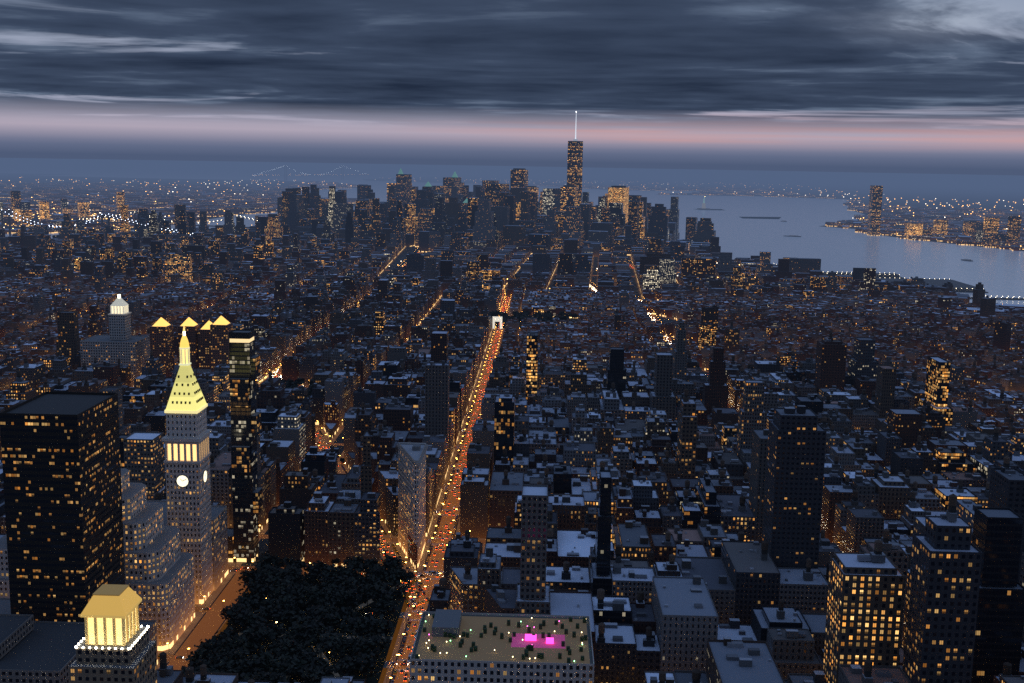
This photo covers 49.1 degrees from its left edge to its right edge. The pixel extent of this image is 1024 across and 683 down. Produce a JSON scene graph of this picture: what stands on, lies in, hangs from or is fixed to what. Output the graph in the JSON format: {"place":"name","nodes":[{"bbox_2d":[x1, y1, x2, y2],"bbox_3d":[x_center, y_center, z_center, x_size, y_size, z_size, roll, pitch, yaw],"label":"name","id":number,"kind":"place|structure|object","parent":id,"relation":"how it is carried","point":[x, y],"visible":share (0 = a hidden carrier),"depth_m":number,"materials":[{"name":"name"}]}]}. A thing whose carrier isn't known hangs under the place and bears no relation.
{"place":"outdoors","nodes":[
{"label":"outdoors","id":0,"kind":"place"},
{"bbox_2d":[158,252,671,682],"bbox_3d":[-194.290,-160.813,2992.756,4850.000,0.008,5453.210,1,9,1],"label":"street","id":1,"kind":"structure","parent":0,"point":[209,624],"depth_m":869.09,"materials":[{"name":"grey asphalt"}]},
{"bbox_2d":[0,160,1023,304],"bbox_3d":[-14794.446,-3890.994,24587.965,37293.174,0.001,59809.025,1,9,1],"label":"harbour water","id":2,"kind":"structure","parent":0,"point":[997,273],"depth_m":6377.25,"materials":[{"name":"blue liquid"}]},
{"bbox_2d":[0,181,1023,313],"bbox_3d":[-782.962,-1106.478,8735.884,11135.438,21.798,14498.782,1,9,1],"label":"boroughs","id":3,"kind":"object","parent":2,"relation":"on","point":[204,197],"visible":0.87,"depth_m":7777.75,"materials":[{"name":"grey"}]},
{"bbox_2d":[0,158,1023,682],"bbox_3d":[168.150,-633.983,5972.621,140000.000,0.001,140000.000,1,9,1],"label":"ground","id":4,"kind":"structure","parent":0,"point":[952,190],"depth_m":18647.15,"materials":[{"name":"grey"}]},
{"bbox_2d":[276,359,492,678],"bbox_3d":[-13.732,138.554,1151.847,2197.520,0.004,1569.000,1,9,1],"label":"cars","id":5,"kind":"object","parent":4,"relation":"on","point":[438,538],"visible":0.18,"depth_m":959.26,"materials":[{"name":"paint"}]},
{"bbox_2d":[218,316,577,682],"bbox_3d":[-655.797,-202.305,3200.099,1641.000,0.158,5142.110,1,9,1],"label":"park lawns","id":6,"kind":"structure","parent":4,"relation":"on","point":[381,664],"depth_m":766.92,"materials":[{"name":"plant"}]},
{"bbox_2d":[157,246,708,682],"bbox_3d":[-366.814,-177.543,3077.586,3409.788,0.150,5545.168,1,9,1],"label":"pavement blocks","id":7,"kind":"structure","parent":4,"relation":"on","point":[212,597],"depth_m":937.81,"materials":[{"name":"grey concrete"}]},
{"bbox_2d":[167,249,707,677],"bbox_3d":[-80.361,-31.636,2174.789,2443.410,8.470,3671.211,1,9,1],"label":"cars","id":8,"kind":"object","parent":7,"relation":"on","point":[445,493],"visible":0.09,"depth_m":1019.10,"materials":[{"name":"paint"}]},
{"bbox_2d":[181,307,707,682],"bbox_3d":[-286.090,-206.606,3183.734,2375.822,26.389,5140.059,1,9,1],"label":"park trees","id":9,"kind":"object","parent":7,"relation":"on","point":[334,598],"visible":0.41,"depth_m":751.62,"materials":[{"name":"leaves"},{"name":"bark"}]},
{"bbox_2d":[0,141,1023,682],"bbox_3d":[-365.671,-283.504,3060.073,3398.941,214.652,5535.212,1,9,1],"label":"city buildings","id":10,"kind":"structure","parent":7,"relation":"on","point":[816,476],"depth_m":1215.89,"materials":[{"name":"grey concrete"}]},
{"bbox_2d":[158,251,707,682],"bbox_3d":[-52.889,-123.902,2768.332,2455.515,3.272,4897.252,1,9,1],"label":"vehicles","id":11,"kind":"object","parent":4,"relation":"on","point":[414,603],"visible":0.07,"depth_m":934.60,"materials":[{"name":"paint"}]},
{"bbox_2d":[0,111,1023,663],"bbox_3d":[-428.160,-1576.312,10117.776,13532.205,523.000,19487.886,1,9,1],"label":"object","id":12,"kind":"object","parent":4,"relation":"on","point":[110,613],"visible":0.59,"depth_m":592.98,"materials":[{"name":"glowing light"}]},
{"bbox_2d":[0,0,1023,175],"label":"sky","id":13,"kind":"structure","parent":0,"point":[866,86],"materials":[{"name":"grey"}]},
{"bbox_2d":[741,217,780,218],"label":"ellis island","id":14,"kind":"structure","parent":0,"point":[762,217],"depth_m":6933.74,"materials":[{"name":"grey"}]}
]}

